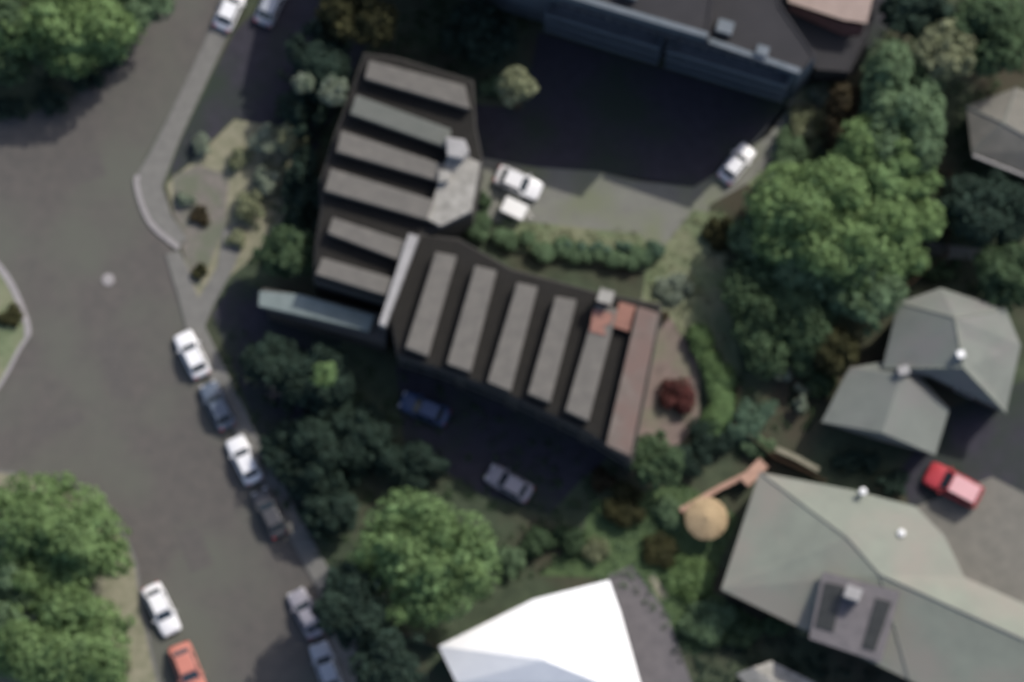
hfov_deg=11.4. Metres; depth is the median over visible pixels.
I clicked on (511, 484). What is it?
parked car
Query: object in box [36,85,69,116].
shrub
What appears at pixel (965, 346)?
house
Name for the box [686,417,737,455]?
shrub
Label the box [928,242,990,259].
garden path
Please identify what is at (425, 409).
parked car
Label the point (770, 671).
garden shed
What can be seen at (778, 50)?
apartment block
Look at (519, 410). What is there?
window
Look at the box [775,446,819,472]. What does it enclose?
garden wall
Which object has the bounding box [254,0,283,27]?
parked car
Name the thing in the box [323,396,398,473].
tree
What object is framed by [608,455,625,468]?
window
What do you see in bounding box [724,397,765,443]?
shrub
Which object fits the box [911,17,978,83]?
tree
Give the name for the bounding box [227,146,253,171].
shrub
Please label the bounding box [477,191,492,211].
shrub
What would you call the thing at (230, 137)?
dry bed
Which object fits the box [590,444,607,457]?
window
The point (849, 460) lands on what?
shrub
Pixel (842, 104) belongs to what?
tree
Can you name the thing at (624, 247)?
hedge
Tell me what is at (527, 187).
parked car
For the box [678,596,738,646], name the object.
shrub
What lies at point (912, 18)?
tree
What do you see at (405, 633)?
fence
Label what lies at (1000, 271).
tree
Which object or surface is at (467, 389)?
window
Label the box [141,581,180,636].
car
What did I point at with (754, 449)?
shrub
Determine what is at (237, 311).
parking court
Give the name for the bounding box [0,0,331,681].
road
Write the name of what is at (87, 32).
tree
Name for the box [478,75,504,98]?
shrub
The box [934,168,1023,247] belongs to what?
tree
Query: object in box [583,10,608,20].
window
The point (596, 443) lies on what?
window
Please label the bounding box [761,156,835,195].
tree
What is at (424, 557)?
tree
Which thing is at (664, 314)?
shrub
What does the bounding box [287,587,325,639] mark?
parked car
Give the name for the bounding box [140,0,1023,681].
ground
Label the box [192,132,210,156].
shrub
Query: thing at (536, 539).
shrub
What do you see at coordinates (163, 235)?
kerb
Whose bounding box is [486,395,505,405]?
window
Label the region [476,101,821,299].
courtyard
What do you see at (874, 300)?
tree
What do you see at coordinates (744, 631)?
shrub
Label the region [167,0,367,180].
parking court
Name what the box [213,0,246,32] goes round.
parked car
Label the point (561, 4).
window
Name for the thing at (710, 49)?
window
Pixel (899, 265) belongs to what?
tree
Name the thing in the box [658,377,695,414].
shrub
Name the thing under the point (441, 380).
window
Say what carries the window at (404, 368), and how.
in the striped roof building
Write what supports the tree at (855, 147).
on the ground at (820, 444)
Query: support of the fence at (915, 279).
on the ground at (820, 444)
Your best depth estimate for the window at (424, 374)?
417.85 m
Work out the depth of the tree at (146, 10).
416.75 m
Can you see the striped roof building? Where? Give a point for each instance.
(401, 179)
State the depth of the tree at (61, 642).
409.27 m
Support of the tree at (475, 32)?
on the ground at (820, 444)
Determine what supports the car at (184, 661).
on the road
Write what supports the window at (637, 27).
in the apartment block
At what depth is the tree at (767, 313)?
415.99 m
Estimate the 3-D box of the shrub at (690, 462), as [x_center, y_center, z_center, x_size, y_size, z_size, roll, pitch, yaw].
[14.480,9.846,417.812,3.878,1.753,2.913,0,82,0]
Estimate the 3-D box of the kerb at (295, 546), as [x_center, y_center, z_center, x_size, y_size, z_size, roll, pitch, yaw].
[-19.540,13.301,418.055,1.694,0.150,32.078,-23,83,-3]
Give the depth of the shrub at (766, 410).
418.04 m
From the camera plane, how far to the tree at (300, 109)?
419.31 m
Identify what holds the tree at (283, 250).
on the ground at (820, 444)
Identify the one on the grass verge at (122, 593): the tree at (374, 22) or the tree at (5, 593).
the tree at (5, 593)
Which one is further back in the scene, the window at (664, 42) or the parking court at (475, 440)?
the parking court at (475, 440)
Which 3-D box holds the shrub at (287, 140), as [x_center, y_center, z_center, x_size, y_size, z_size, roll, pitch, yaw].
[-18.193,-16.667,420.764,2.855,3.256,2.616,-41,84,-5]
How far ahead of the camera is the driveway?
417.78 m
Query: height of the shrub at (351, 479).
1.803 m
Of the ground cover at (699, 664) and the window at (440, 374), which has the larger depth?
the ground cover at (699, 664)
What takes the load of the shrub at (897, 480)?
on the ground at (820, 444)
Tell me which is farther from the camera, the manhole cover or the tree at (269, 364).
the manhole cover
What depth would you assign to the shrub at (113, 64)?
421.98 m
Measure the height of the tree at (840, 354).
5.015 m
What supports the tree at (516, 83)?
on the ground at (820, 444)
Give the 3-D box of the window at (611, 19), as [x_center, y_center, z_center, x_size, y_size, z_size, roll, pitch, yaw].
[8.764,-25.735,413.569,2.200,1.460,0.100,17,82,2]
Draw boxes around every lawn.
[501,210,740,404]
[539,482,764,655]
[747,82,835,185]
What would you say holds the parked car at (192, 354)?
on the road
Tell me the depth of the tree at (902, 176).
414.05 m
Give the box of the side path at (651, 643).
[608,565,690,681]
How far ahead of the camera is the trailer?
420.23 m
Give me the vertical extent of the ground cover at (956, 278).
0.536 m
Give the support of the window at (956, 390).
in the house at (965, 346)
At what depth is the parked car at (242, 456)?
417.62 m
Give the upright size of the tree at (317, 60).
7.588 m
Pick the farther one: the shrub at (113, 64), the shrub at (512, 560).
the shrub at (113, 64)
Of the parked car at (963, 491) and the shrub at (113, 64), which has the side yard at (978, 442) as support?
the parked car at (963, 491)
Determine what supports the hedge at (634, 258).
on the lawn at (719, 317)
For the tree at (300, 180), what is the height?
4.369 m
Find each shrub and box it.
[0,95,29,120]
[0,302,23,327]
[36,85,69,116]
[67,66,105,93]
[100,49,127,71]
[111,657,132,674]
[175,190,195,207]
[189,205,210,227]
[191,263,207,280]
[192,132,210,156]
[224,228,245,248]
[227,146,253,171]
[234,189,265,222]
[248,123,280,154]
[253,166,280,194]
[275,120,309,155]
[332,460,372,485]
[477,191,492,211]
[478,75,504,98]
[494,545,526,579]
[520,525,553,558]
[549,524,584,555]
[581,535,609,564]
[599,480,646,528]
[642,530,679,569]
[643,240,665,261]
[651,495,682,532]
[654,272,695,305]
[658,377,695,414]
[659,310,669,325]
[663,554,716,604]
[670,444,712,478]
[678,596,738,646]
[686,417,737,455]
[701,216,732,252]
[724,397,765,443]
[727,614,761,647]
[739,435,775,459]
[756,399,778,421]
[761,616,791,636]
[772,125,812,164]
[774,364,792,381]
[787,103,823,139]
[793,383,808,413]
[795,626,807,635]
[805,369,837,398]
[807,83,830,106]
[832,449,880,475]
[876,468,910,497]
[923,256,960,281]
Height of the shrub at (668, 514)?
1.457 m
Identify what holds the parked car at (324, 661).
on the road
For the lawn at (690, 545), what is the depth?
417.56 m
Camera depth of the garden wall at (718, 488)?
416.92 m
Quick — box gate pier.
[740,458,767,487]
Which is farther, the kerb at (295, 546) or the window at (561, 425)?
the kerb at (295, 546)
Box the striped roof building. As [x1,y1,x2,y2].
[258,53,660,471]
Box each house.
[439,580,639,681]
[721,472,1023,681]
[822,288,1020,454]
[966,87,1023,177]
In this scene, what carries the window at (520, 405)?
in the striped roof building
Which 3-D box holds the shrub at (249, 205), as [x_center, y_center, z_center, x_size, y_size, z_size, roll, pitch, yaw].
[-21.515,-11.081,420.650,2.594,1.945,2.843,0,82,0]
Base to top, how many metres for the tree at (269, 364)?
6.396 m
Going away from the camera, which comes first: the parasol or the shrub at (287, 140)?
the parasol
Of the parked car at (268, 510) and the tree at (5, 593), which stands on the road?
the parked car at (268, 510)
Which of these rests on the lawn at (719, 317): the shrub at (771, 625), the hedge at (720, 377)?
the hedge at (720, 377)
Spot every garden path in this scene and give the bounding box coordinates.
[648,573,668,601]
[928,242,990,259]
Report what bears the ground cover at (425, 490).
on the ground at (820, 444)
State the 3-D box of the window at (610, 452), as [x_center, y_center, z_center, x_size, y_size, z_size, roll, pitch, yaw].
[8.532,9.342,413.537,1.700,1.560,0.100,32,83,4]
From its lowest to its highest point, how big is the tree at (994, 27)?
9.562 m
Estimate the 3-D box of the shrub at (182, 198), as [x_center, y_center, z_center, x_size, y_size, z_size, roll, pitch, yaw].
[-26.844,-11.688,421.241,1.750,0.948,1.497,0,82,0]
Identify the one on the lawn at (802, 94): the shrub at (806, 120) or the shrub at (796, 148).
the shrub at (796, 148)
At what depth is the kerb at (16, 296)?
420.10 m
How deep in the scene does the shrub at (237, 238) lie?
420.39 m
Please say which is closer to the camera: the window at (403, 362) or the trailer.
the window at (403, 362)
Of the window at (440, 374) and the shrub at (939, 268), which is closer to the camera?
the window at (440, 374)
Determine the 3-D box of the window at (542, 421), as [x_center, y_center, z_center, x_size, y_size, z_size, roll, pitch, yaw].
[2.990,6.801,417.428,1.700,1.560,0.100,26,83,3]
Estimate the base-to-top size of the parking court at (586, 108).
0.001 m
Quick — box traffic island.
[0,274,24,379]
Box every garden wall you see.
[679,472,744,512]
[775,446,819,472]
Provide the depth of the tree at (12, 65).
416.35 m
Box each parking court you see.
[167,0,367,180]
[212,277,340,514]
[396,365,606,513]
[475,32,788,186]
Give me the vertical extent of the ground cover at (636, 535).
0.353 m
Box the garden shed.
[737,661,811,681]
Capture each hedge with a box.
[465,211,655,271]
[556,240,631,253]
[686,323,740,439]
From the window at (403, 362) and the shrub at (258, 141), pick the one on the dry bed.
the shrub at (258, 141)
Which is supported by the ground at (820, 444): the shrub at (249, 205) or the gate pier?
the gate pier
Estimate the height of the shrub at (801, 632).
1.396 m
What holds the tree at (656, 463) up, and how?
on the ground at (820, 444)
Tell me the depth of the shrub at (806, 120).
421.21 m
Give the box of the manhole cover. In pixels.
[102,273,114,285]
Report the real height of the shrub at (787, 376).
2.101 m
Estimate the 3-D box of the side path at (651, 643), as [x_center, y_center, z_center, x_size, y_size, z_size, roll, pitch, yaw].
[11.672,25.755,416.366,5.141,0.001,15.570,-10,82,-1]
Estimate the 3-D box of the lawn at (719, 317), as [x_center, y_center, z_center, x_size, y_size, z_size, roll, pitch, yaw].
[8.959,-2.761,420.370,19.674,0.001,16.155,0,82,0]
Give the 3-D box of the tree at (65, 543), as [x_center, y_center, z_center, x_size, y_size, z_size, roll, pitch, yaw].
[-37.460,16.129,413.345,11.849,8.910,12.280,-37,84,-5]
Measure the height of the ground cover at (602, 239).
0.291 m
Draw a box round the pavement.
[139,26,229,244]
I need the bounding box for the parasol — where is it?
[685,497,727,539]
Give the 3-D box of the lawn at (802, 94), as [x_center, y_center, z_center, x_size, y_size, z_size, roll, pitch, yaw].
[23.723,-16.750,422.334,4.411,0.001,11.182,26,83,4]
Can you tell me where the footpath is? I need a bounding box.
[165,224,361,681]
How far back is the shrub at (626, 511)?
416.87 m
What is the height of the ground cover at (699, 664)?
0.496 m
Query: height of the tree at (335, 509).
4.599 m
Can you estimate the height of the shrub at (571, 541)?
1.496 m
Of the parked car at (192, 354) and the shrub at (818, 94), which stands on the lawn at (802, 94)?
the shrub at (818, 94)
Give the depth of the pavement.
422.14 m
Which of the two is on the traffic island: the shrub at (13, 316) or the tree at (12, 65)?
the shrub at (13, 316)
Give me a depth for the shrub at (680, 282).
419.97 m
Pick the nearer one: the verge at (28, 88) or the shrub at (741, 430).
the shrub at (741, 430)
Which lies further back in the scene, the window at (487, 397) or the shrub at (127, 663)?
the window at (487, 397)
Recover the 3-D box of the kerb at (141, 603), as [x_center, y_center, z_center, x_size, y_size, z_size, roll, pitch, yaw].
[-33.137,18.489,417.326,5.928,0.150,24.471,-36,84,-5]
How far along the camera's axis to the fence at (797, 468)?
417.56 m
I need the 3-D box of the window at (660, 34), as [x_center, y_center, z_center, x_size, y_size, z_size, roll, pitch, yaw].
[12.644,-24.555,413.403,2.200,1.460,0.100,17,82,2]
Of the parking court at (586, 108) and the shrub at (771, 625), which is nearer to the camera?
the shrub at (771, 625)
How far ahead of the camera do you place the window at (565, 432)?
417.24 m
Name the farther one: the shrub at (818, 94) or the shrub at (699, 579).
the shrub at (818, 94)
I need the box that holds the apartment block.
[468,0,876,102]
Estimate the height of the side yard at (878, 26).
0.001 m
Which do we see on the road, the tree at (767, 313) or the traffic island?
the traffic island
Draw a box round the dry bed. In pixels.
[167,120,304,297]
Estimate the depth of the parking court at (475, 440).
418.80 m
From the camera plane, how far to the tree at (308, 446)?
415.06 m
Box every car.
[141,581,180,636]
[168,641,205,681]
[174,329,210,379]
[199,380,236,431]
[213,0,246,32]
[226,434,263,485]
[251,487,288,539]
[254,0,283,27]
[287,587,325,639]
[309,640,342,681]
[398,391,450,426]
[484,464,534,502]
[493,165,543,200]
[717,142,755,184]
[922,462,983,508]
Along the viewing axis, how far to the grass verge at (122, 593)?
416.83 m
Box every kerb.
[0,263,30,386]
[0,470,158,681]
[134,175,180,249]
[137,0,221,175]
[187,329,337,665]
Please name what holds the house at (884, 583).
on the ground at (820, 444)
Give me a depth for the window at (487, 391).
414.09 m
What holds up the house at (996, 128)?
on the ground at (820, 444)
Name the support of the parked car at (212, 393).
on the road
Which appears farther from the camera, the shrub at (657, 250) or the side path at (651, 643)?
the shrub at (657, 250)
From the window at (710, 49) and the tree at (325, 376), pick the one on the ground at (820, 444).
the tree at (325, 376)
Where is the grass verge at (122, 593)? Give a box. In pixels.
[0,473,156,681]
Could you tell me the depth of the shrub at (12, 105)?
421.03 m
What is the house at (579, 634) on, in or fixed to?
on the ground at (820, 444)
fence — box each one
[380,630,438,647]
[734,386,825,482]
[907,171,951,285]
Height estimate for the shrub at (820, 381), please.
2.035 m
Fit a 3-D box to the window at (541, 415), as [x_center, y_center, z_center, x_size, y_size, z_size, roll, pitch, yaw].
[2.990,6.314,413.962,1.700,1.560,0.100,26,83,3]
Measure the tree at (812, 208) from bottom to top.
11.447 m
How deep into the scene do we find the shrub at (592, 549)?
416.86 m
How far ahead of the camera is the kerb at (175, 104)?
422.70 m
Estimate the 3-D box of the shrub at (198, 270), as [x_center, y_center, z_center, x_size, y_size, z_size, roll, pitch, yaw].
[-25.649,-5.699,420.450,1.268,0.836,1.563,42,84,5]
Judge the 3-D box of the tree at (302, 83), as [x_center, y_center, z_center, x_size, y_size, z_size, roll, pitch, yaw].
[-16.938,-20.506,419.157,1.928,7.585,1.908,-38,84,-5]
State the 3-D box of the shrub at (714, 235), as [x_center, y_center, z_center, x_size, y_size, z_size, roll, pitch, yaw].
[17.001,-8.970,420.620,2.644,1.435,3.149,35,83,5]
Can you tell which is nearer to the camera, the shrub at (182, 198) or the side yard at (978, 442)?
the side yard at (978, 442)
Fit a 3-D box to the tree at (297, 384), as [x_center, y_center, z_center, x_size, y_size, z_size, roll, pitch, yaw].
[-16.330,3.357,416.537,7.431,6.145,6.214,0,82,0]
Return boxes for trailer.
[500,196,532,221]
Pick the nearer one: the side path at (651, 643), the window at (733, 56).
the window at (733, 56)
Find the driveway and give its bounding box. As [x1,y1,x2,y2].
[916,477,1023,602]
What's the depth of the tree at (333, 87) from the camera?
414.38 m
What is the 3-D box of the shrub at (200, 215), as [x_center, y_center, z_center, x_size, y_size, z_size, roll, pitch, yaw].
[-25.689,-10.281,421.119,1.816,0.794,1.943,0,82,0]
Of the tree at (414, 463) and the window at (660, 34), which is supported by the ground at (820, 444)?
the tree at (414, 463)
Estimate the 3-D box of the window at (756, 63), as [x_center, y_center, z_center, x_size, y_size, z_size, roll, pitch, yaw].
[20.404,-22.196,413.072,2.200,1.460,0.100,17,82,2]
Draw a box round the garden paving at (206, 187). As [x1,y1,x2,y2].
[173,165,228,289]
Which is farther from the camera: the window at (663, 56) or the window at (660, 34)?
the window at (663, 56)
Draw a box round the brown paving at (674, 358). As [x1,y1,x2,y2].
[638,310,699,445]
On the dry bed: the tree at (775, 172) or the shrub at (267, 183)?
the shrub at (267, 183)
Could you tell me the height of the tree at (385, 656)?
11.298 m
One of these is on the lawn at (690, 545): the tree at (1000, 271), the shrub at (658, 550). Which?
the shrub at (658, 550)
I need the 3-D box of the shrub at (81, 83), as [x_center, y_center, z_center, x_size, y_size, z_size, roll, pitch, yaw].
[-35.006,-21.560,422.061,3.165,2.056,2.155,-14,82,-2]
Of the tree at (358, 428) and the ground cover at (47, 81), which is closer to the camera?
the tree at (358, 428)
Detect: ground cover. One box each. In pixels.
[0,0,104,117]
[220,330,618,632]
[249,0,542,287]
[510,211,727,384]
[547,483,736,656]
[671,599,881,681]
[716,0,1023,461]
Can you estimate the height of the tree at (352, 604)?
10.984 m
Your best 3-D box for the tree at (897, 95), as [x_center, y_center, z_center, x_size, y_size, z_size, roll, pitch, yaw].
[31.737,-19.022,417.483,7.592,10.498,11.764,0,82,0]
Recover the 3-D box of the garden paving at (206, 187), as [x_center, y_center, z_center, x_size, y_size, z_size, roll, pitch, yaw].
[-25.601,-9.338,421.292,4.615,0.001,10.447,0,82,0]
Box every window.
[402,361,421,369]
[403,366,422,375]
[418,366,437,374]
[419,371,438,380]
[435,372,454,380]
[435,377,454,385]
[465,381,484,391]
[465,387,484,397]
[486,390,505,399]
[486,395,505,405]
[518,403,537,414]
[518,409,536,419]
[539,413,558,424]
[539,419,557,430]
[559,2,585,13]
[560,424,579,434]
[560,429,578,440]
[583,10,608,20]
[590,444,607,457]
[591,439,608,451]
[607,16,633,28]
[608,450,626,463]
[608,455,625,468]
[631,24,657,35]
[655,31,681,42]
[660,53,666,58]
[662,40,669,45]
[679,38,705,49]
[703,45,729,56]
[727,53,753,63]
[751,60,777,71]
[955,389,971,397]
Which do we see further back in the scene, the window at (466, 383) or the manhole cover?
the manhole cover
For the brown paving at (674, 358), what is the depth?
419.53 m
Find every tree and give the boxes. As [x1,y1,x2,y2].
[0,0,57,86]
[0,0,145,79]
[0,470,134,616]
[0,561,40,637]
[0,582,136,681]
[109,0,176,32]
[238,331,297,390]
[252,224,314,278]
[258,408,345,501]
[273,343,356,419]
[279,86,331,139]
[280,144,321,230]
[285,19,351,98]
[291,72,314,93]
[299,476,359,539]
[310,361,336,387]
[310,560,390,645]
[312,0,398,47]
[317,74,348,109]
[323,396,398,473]
[339,627,427,681]
[345,486,502,630]
[369,439,451,493]
[437,0,517,67]
[496,65,539,109]
[627,429,684,490]
[718,245,840,380]
[727,180,792,271]
[741,155,933,297]
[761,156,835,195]
[772,216,876,299]
[809,322,859,376]
[818,80,867,155]
[822,260,908,336]
[826,111,916,194]
[857,37,946,175]
[858,151,942,204]
[861,195,946,282]
[877,0,957,40]
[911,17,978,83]
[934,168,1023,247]
[945,0,1023,78]
[972,241,1023,316]
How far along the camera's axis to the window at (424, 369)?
414.39 m
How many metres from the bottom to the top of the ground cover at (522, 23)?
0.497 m
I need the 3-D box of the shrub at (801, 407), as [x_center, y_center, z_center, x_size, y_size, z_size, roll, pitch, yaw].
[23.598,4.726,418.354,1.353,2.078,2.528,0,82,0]
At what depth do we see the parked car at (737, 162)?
421.06 m
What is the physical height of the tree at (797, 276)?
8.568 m
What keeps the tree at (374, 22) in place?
on the ground at (820, 444)
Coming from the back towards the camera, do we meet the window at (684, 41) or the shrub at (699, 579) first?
the shrub at (699, 579)
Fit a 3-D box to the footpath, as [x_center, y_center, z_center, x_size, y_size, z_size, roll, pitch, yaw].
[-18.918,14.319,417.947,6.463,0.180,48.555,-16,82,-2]
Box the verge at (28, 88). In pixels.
[0,0,125,120]
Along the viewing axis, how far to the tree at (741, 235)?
416.83 m
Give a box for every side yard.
[809,0,888,78]
[901,381,1023,506]

